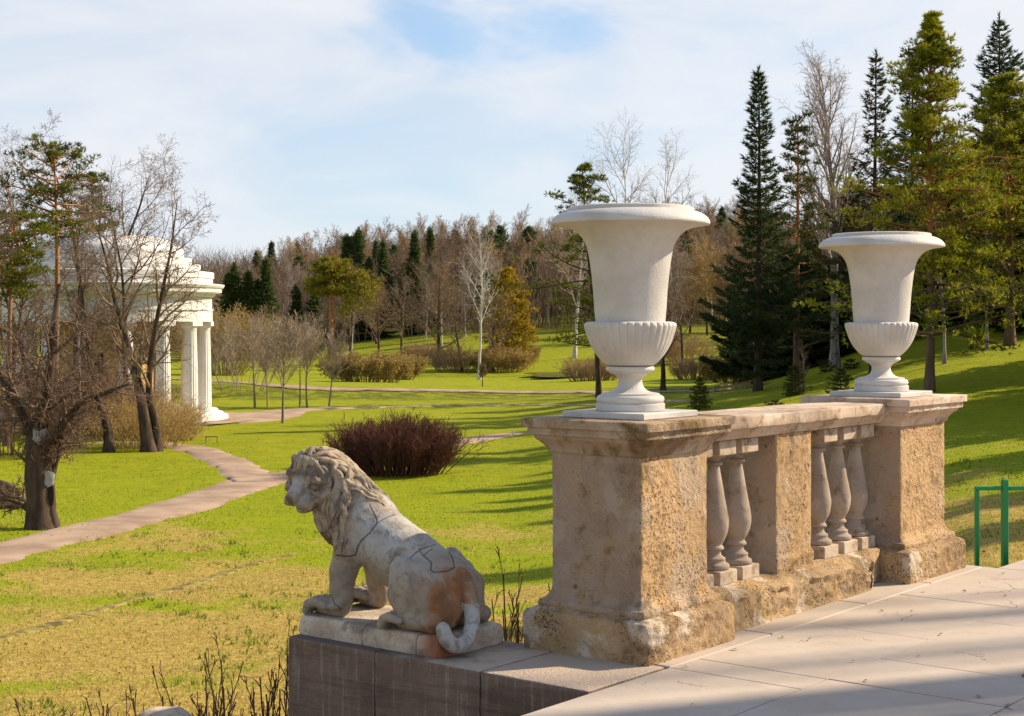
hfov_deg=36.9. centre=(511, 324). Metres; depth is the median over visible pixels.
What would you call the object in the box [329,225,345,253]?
bare tree
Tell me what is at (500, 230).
pine tree
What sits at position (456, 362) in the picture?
twiggy bush
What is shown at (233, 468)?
gravel path
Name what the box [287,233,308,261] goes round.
bare tree
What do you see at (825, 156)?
birch tree
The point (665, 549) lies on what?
stone balustrade
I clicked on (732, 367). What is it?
spruce tree
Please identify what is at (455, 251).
bare tree
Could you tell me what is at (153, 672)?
hedge plant
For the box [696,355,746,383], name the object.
twiggy bush
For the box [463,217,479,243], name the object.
bare tree
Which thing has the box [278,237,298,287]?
birch tree
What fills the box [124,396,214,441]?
twiggy bush
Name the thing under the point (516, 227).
birch tree
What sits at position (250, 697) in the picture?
hedge plant
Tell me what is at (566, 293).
bare tree
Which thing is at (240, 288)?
spruce tree
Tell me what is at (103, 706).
hedge plant
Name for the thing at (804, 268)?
spruce tree
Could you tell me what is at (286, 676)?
hedge plant
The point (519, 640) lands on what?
hedge plant
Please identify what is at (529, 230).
pine tree
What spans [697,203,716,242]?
bare tree
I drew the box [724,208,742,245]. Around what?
birch tree
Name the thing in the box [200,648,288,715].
hedge plant
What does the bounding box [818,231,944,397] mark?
garden urn
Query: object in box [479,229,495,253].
pine tree
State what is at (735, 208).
birch tree
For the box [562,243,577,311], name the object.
bare tree
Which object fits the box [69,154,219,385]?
bare tree
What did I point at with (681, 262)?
birch tree
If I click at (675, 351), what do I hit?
twiggy bush
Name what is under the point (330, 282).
pine tree
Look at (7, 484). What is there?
fallen log
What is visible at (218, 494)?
gravel path
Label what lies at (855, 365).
young spruce
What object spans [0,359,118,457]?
twiggy bush
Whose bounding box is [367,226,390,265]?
bare tree
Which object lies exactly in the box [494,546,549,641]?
hedge plant
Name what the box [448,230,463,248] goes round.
pine tree
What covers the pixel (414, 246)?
spruce tree
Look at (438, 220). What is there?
birch tree
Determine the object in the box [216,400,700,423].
gravel path
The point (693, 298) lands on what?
bare tree
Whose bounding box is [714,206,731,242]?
spruce tree
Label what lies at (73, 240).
bare tree
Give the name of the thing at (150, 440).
bare tree
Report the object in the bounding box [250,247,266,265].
bare tree
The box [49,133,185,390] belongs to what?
bare tree
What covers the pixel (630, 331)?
garden urn
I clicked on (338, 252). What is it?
bare tree
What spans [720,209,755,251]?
bare tree
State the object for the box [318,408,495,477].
red stemmed bush
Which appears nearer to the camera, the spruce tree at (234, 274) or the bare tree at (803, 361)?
the bare tree at (803, 361)
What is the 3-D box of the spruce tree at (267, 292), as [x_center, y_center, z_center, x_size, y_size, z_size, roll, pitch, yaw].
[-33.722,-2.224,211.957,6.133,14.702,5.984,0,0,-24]
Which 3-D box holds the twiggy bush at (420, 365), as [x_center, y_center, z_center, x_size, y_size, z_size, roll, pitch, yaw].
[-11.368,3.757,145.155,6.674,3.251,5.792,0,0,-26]
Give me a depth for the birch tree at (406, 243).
289.79 m
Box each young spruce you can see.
[686,376,713,409]
[763,399,783,405]
[780,364,812,396]
[817,359,836,373]
[824,367,853,393]
[842,358,860,370]
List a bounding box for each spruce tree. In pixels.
[214,272,235,357]
[221,262,248,324]
[234,283,247,358]
[236,269,262,359]
[247,278,269,355]
[249,256,288,356]
[251,250,261,280]
[266,240,278,271]
[284,283,306,347]
[304,275,327,351]
[327,234,369,341]
[334,229,374,340]
[353,227,366,258]
[356,256,390,339]
[363,239,398,337]
[371,239,380,274]
[394,251,437,334]
[395,229,437,334]
[423,227,438,265]
[696,65,821,391]
[698,272,856,383]
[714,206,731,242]
[719,240,799,371]
[788,235,842,362]
[790,180,878,352]
[799,211,816,242]
[802,47,916,374]
[847,53,966,339]
[868,192,908,222]
[898,165,1005,329]
[944,112,1022,322]
[950,11,1023,259]
[960,98,1023,332]
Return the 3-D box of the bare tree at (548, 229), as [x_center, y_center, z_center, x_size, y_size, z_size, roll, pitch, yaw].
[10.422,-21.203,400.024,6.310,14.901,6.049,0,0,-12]
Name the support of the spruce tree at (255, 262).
on the lawn at (290, 436)
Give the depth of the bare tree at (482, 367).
111.81 m
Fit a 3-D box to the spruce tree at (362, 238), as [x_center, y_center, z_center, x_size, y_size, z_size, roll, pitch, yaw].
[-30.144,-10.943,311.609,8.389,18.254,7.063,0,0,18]
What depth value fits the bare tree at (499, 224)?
393.18 m
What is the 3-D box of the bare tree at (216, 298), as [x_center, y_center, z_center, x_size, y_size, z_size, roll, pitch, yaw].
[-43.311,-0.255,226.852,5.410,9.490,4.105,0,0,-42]
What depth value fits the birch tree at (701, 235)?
227.38 m
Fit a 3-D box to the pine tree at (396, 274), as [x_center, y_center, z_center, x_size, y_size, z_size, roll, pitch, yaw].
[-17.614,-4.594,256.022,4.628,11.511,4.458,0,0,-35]
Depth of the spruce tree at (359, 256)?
239.57 m
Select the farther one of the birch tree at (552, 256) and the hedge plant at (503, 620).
the birch tree at (552, 256)
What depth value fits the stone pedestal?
7.34 m
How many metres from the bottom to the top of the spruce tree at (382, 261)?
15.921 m
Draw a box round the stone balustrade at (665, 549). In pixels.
[521,394,966,666]
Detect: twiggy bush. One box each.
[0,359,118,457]
[3,358,107,430]
[19,358,170,440]
[78,368,192,439]
[81,379,213,450]
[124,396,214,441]
[170,302,285,375]
[315,349,416,382]
[361,347,430,379]
[393,339,450,362]
[421,341,487,372]
[467,343,538,372]
[488,342,542,362]
[552,355,616,381]
[655,327,721,364]
[667,353,719,379]
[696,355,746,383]
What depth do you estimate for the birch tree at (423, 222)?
385.36 m
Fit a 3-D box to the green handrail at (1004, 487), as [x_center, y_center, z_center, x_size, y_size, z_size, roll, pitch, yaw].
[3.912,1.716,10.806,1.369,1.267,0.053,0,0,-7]
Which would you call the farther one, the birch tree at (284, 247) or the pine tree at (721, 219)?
the pine tree at (721, 219)
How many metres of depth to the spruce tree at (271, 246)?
383.06 m
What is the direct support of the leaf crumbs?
on the terrace
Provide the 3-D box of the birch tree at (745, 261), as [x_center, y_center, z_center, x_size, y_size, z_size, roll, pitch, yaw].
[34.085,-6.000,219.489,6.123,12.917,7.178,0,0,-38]
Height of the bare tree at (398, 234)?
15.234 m
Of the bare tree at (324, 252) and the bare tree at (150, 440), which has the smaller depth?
the bare tree at (150, 440)
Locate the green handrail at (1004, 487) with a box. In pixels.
[974,479,1023,566]
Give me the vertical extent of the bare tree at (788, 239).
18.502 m
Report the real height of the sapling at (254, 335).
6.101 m
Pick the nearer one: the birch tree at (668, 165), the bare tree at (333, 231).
the birch tree at (668, 165)
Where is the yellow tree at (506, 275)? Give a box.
[471,257,539,352]
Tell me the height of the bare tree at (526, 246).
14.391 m
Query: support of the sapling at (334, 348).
on the lawn at (290, 436)
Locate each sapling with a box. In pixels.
[225,301,276,407]
[255,332,286,406]
[258,309,309,422]
[285,311,324,406]
[289,320,326,407]
[313,328,359,405]
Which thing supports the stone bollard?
on the lawn at (290, 436)
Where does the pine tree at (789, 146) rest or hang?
on the lawn at (290, 436)
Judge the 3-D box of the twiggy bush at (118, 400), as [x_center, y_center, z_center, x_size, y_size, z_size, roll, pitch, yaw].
[-15.565,3.177,63.038,5.419,3.088,6.074,0,0,13]
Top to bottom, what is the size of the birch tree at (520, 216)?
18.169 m
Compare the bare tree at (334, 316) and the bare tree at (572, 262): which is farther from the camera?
the bare tree at (572, 262)
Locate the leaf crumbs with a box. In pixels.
[645,572,1023,704]
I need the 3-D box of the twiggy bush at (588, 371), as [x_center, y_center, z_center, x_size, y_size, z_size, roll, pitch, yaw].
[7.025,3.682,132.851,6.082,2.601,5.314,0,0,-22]
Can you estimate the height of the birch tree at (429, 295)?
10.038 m
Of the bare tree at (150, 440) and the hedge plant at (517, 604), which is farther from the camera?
the bare tree at (150, 440)
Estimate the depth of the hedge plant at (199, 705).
8.15 m
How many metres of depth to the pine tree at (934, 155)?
55.53 m
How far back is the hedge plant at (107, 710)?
8.13 m
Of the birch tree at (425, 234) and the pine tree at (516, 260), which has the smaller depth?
the pine tree at (516, 260)
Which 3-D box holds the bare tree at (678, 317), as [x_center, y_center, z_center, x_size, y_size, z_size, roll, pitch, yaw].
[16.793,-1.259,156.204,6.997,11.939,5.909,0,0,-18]
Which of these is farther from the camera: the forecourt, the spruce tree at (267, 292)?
the spruce tree at (267, 292)
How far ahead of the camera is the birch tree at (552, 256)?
273.41 m
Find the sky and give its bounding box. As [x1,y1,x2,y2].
[0,0,1023,274]
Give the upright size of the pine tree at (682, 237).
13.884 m
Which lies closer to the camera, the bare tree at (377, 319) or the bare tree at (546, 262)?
the bare tree at (377, 319)
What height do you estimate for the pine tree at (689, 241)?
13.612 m
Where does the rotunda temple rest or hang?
on the lawn at (290, 436)
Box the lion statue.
[284,446,503,657]
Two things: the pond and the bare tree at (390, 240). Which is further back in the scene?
the bare tree at (390, 240)
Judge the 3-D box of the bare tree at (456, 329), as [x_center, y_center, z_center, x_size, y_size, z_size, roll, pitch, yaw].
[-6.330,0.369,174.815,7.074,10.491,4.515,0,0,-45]
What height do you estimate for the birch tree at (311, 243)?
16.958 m
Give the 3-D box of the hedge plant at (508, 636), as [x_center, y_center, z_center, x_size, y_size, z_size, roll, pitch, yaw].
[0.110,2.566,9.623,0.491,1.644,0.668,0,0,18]
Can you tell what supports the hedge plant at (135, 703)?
on the lawn at (290, 436)
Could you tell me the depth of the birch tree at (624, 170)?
173.81 m
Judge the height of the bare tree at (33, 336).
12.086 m
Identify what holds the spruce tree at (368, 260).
on the lawn at (290, 436)
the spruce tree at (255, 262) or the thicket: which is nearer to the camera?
the thicket
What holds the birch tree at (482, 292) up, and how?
on the lawn at (290, 436)
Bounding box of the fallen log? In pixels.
[0,480,20,495]
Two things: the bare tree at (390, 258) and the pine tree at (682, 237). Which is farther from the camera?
the pine tree at (682, 237)
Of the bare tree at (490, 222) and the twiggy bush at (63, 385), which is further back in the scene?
the bare tree at (490, 222)
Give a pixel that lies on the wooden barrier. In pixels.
(210, 436)
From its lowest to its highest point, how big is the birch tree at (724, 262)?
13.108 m
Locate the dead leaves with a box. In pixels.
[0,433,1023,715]
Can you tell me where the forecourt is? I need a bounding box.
[0,412,261,427]
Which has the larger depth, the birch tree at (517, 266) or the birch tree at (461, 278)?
the birch tree at (517, 266)
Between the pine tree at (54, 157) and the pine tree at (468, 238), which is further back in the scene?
the pine tree at (468, 238)
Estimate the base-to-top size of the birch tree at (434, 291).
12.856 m
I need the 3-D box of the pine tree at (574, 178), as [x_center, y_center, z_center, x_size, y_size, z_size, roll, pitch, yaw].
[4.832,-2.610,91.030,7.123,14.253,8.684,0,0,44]
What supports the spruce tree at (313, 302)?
on the lawn at (290, 436)
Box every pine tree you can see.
[0,131,121,426]
[0,207,64,445]
[60,171,118,232]
[284,255,307,286]
[299,255,383,363]
[387,244,402,273]
[391,264,406,327]
[426,255,441,317]
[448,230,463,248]
[464,228,481,248]
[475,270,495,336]
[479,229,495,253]
[487,233,504,265]
[495,224,509,250]
[501,240,513,264]
[503,161,613,397]
[507,253,527,309]
[515,225,541,259]
[521,256,543,317]
[571,254,589,321]
[675,234,685,258]
[676,239,698,314]
[680,228,699,251]
[712,216,727,247]
[747,109,846,379]
[791,9,1023,391]
[910,68,1023,345]
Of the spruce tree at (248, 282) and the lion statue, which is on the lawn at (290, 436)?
the spruce tree at (248, 282)
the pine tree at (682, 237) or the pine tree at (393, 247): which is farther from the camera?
the pine tree at (393, 247)
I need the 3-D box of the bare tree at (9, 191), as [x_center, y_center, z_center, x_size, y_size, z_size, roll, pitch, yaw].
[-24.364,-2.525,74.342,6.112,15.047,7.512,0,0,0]
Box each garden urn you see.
[551,203,709,420]
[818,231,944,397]
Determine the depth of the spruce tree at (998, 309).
83.42 m
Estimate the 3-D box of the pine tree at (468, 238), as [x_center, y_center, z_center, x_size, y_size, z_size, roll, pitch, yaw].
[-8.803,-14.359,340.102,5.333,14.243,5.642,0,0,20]
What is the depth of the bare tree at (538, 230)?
342.94 m
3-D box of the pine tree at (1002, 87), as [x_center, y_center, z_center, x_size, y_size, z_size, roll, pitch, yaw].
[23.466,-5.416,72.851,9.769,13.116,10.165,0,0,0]
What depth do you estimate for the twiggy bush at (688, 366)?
128.99 m
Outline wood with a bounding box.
[169,213,814,348]
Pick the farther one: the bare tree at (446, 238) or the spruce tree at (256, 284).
the bare tree at (446, 238)
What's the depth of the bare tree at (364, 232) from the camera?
348.65 m
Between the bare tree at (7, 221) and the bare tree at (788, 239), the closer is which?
the bare tree at (7, 221)
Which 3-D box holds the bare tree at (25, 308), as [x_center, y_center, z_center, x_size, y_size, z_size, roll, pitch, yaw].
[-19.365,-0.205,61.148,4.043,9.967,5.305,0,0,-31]
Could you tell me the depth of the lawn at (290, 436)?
36.58 m
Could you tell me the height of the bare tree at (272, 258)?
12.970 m
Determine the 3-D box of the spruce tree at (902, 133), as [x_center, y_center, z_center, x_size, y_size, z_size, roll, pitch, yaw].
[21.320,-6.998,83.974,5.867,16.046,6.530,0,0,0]
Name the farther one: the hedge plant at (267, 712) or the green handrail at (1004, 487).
the green handrail at (1004, 487)
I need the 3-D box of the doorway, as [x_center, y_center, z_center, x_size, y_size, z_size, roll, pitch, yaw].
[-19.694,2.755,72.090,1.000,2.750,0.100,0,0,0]
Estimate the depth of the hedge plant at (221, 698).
8.84 m
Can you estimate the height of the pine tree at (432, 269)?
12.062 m
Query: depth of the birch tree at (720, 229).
268.52 m
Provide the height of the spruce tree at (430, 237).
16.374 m
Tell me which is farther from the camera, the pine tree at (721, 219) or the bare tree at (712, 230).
the pine tree at (721, 219)
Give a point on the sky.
(294, 118)
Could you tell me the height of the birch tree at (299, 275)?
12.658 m
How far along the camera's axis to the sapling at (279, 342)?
71.78 m
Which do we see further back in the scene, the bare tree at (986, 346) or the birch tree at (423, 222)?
the birch tree at (423, 222)
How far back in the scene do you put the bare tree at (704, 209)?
395.05 m
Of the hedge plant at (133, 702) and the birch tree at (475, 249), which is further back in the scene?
the birch tree at (475, 249)
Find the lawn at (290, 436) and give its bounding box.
[0,284,1023,715]
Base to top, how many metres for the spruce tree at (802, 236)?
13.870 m
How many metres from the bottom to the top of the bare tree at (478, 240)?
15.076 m
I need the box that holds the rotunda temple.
[0,232,227,425]
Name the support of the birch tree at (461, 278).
on the lawn at (290, 436)
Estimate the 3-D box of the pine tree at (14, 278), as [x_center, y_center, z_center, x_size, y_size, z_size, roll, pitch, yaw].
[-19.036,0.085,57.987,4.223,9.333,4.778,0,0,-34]
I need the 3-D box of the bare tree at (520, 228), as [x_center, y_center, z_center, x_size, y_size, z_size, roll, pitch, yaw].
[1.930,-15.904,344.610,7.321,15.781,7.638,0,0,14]
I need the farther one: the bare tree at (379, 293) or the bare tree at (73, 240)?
the bare tree at (379, 293)
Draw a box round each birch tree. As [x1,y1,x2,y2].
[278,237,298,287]
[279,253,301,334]
[288,263,304,294]
[302,252,321,282]
[304,233,315,257]
[344,273,370,349]
[394,224,427,268]
[412,212,428,251]
[416,274,435,338]
[418,223,439,258]
[426,257,456,346]
[434,215,448,245]
[447,216,502,379]
[453,212,465,248]
[458,261,475,336]
[462,234,479,276]
[469,249,495,325]
[488,252,501,329]
[501,251,535,329]
[510,215,519,250]
[515,204,530,231]
[525,230,549,296]
[528,153,601,357]
[548,244,562,296]
[582,105,672,202]
[613,126,705,361]
[667,245,688,320]
[669,232,690,318]
[694,227,725,314]
[700,196,719,229]
[707,243,740,320]
[711,218,730,265]
[723,240,755,292]
[724,195,735,235]
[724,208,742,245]
[726,193,746,227]
[767,42,911,369]
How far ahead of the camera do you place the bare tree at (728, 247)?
247.05 m
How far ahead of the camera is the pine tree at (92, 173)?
76.60 m
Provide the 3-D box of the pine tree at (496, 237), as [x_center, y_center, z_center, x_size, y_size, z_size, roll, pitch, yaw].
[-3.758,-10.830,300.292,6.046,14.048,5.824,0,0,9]
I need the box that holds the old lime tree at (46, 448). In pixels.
[0,234,161,530]
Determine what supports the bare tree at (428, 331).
on the lawn at (290, 436)
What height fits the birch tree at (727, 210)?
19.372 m
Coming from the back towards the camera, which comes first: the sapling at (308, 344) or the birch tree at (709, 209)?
the birch tree at (709, 209)
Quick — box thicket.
[173,298,288,391]
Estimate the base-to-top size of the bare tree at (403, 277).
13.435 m
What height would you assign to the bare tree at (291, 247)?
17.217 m
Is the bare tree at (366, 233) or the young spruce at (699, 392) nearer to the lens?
the young spruce at (699, 392)
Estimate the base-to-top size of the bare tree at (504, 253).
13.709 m
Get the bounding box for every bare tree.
[0,123,57,316]
[0,147,108,388]
[0,153,33,316]
[0,195,77,440]
[14,110,103,407]
[31,211,141,434]
[48,239,119,451]
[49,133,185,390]
[64,150,220,451]
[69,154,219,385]
[212,294,225,333]
[240,249,254,265]
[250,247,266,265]
[263,254,277,280]
[271,254,294,322]
[276,235,302,277]
[276,237,295,266]
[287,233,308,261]
[295,232,321,271]
[296,265,317,316]
[312,229,335,262]
[314,295,353,351]
[321,227,344,255]
[324,257,371,354]
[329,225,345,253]
[329,241,341,259]
[354,281,395,355]
[355,225,372,256]
[360,220,373,256]
[362,271,398,343]
[363,243,376,271]
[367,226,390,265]
[372,217,400,253]
[378,247,404,321]
[380,273,426,349]
[388,250,428,307]
[390,220,410,256]
[395,231,407,259]
[400,246,478,366]
[428,252,450,305]
[429,223,465,276]
[431,219,454,255]
[431,281,479,371]
[439,244,477,325]
[442,225,462,283]
[453,213,490,259]
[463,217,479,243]
[468,229,488,258]
[471,290,518,371]
[475,236,507,273]
[478,363,487,386]
[479,211,506,243]
[491,217,510,235]
[492,238,515,268]
[511,220,527,248]
[514,237,533,268]
[532,222,548,242]
[538,239,563,318]
[544,215,564,247]
[546,217,573,253]
[552,251,584,323]
[553,228,575,266]
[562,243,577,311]
[563,232,584,274]
[659,292,686,390]
[665,255,714,359]
[679,236,711,332]
[682,235,729,335]
[684,227,715,265]
[694,199,718,231]
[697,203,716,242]
[698,215,724,300]
[715,219,751,293]
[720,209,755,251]
[721,204,778,290]
[755,189,803,260]
[794,340,811,391]
[906,172,971,363]
[950,147,1017,349]
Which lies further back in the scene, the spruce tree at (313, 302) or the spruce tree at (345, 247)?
the spruce tree at (345, 247)
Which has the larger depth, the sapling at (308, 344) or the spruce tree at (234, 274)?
the spruce tree at (234, 274)
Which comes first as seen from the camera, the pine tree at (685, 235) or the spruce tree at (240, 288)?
the spruce tree at (240, 288)
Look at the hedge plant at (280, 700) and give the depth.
8.56 m
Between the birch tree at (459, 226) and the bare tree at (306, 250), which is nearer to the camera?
the bare tree at (306, 250)
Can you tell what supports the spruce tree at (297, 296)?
on the lawn at (290, 436)
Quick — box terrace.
[522,560,1023,715]
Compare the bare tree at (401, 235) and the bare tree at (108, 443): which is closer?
the bare tree at (108, 443)
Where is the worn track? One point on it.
(44, 626)
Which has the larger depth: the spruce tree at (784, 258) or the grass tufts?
the spruce tree at (784, 258)
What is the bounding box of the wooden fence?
[713,380,752,393]
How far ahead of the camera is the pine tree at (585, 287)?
246.88 m
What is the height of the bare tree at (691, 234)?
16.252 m
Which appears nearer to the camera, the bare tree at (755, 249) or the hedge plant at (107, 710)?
the hedge plant at (107, 710)
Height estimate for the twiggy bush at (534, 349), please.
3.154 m
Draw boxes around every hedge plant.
[14,698,20,715]
[60,697,132,715]
[81,688,222,715]
[96,687,130,715]
[124,689,136,715]
[127,683,180,715]
[151,665,218,715]
[159,655,235,715]
[190,632,278,715]
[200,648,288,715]
[204,664,280,715]
[240,673,287,715]
[264,615,295,715]
[268,626,295,715]
[485,580,517,640]
[487,590,522,643]
[491,620,522,642]
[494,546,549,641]
[510,600,526,641]
[513,563,521,642]
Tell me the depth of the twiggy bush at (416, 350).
191.74 m
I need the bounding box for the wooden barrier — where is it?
[205,436,217,442]
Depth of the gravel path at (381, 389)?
101.31 m
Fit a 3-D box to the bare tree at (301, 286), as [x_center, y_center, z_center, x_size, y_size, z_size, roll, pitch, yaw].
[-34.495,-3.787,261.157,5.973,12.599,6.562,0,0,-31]
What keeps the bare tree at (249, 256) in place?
on the lawn at (290, 436)
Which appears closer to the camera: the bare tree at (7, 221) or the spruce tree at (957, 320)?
the bare tree at (7, 221)
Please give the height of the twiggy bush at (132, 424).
2.672 m
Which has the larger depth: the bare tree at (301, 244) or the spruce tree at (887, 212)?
the bare tree at (301, 244)
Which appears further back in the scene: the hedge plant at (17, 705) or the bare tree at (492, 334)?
the bare tree at (492, 334)
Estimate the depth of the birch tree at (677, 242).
247.61 m
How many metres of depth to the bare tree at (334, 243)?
348.36 m
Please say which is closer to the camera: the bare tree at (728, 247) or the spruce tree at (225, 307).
the spruce tree at (225, 307)
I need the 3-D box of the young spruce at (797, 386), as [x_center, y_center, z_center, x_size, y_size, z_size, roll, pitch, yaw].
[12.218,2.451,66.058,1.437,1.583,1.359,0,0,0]
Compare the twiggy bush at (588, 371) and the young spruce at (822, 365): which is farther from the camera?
the twiggy bush at (588, 371)
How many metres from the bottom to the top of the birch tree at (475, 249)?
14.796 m
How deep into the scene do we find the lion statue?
7.75 m
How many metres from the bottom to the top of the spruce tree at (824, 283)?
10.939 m
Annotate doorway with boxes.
[93,354,102,405]
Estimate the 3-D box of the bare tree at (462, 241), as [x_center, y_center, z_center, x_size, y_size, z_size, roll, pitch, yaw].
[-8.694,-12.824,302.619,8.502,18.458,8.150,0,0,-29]
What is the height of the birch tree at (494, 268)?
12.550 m
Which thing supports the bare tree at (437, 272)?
on the lawn at (290, 436)
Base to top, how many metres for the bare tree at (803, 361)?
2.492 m
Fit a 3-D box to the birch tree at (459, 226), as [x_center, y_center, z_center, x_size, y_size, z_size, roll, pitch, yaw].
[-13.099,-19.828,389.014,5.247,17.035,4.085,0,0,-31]
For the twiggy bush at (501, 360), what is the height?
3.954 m
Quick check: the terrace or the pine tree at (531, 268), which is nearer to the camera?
the terrace
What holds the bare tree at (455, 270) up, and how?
on the lawn at (290, 436)
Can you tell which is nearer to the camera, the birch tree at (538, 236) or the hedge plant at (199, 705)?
the hedge plant at (199, 705)
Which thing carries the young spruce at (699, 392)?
on the lawn at (290, 436)
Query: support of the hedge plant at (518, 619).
on the lawn at (290, 436)
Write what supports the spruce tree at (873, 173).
on the lawn at (290, 436)
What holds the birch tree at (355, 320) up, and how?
on the lawn at (290, 436)
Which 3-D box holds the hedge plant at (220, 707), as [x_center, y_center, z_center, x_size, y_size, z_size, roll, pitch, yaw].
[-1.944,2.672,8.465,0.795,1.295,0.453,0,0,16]
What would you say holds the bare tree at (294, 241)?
on the lawn at (290, 436)
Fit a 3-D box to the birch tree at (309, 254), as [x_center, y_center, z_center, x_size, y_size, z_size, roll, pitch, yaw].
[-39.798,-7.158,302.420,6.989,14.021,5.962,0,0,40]
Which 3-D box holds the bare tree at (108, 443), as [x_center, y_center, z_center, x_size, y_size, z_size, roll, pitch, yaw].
[-15.209,0.816,55.271,2.397,8.037,2.492,0,0,-45]
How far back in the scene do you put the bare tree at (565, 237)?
307.57 m
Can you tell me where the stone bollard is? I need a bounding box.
[137,706,191,715]
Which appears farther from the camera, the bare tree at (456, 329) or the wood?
the wood
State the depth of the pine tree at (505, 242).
303.75 m
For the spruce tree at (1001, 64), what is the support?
on the lawn at (290, 436)
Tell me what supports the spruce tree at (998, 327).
on the lawn at (290, 436)
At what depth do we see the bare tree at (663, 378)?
95.59 m
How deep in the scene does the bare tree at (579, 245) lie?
311.83 m
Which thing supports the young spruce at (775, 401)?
on the lawn at (290, 436)
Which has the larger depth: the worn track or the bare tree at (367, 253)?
the bare tree at (367, 253)
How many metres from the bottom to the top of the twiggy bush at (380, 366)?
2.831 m
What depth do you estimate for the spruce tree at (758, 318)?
72.82 m
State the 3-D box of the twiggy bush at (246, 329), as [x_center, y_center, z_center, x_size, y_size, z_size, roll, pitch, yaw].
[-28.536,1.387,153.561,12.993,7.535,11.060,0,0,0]
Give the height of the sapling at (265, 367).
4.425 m
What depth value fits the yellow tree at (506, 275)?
178.96 m
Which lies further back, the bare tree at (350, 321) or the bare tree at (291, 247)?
the bare tree at (291, 247)
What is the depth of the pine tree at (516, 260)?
242.38 m
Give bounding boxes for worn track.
[0,553,297,642]
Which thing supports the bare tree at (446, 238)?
on the lawn at (290, 436)
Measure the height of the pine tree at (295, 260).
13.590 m
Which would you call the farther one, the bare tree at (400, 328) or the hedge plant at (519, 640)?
the bare tree at (400, 328)
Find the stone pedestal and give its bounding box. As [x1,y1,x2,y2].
[288,634,664,715]
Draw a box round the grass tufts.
[0,451,1023,715]
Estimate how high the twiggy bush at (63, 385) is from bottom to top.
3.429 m
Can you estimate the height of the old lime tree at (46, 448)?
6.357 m
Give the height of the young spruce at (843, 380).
1.440 m
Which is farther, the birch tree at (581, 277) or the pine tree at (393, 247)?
the pine tree at (393, 247)
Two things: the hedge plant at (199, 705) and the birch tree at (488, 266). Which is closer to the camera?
the hedge plant at (199, 705)
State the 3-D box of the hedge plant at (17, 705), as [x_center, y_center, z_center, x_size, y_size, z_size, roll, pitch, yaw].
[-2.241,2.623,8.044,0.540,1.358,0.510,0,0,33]
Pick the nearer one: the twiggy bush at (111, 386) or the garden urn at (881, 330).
the garden urn at (881, 330)
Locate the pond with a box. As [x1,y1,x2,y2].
[524,372,585,376]
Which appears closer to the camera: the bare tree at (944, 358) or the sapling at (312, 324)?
the bare tree at (944, 358)
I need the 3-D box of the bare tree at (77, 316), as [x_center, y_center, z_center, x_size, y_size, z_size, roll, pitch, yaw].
[-17.956,-0.088,64.787,4.893,9.668,3.657,0,0,21]
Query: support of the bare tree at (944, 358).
on the lawn at (290, 436)
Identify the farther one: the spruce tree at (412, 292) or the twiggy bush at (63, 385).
the spruce tree at (412, 292)
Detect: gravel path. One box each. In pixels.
[0,431,526,563]
[94,440,275,481]
[172,378,767,393]
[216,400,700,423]
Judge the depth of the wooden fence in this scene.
77.19 m
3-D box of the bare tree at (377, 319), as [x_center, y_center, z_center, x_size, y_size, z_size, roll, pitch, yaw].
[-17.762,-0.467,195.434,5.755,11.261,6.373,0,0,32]
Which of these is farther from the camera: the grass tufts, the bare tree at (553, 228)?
the bare tree at (553, 228)
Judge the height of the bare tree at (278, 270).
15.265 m
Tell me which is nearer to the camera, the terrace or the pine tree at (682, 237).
the terrace
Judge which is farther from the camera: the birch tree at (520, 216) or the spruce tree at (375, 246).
the birch tree at (520, 216)
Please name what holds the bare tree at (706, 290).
on the lawn at (290, 436)
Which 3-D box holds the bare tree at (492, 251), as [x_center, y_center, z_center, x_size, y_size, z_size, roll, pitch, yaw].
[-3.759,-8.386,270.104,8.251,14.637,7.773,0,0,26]
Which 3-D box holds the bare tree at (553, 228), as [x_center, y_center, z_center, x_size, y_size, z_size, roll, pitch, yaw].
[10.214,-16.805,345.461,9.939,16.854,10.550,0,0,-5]
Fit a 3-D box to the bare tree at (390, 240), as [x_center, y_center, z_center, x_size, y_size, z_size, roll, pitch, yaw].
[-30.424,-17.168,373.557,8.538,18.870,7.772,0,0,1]

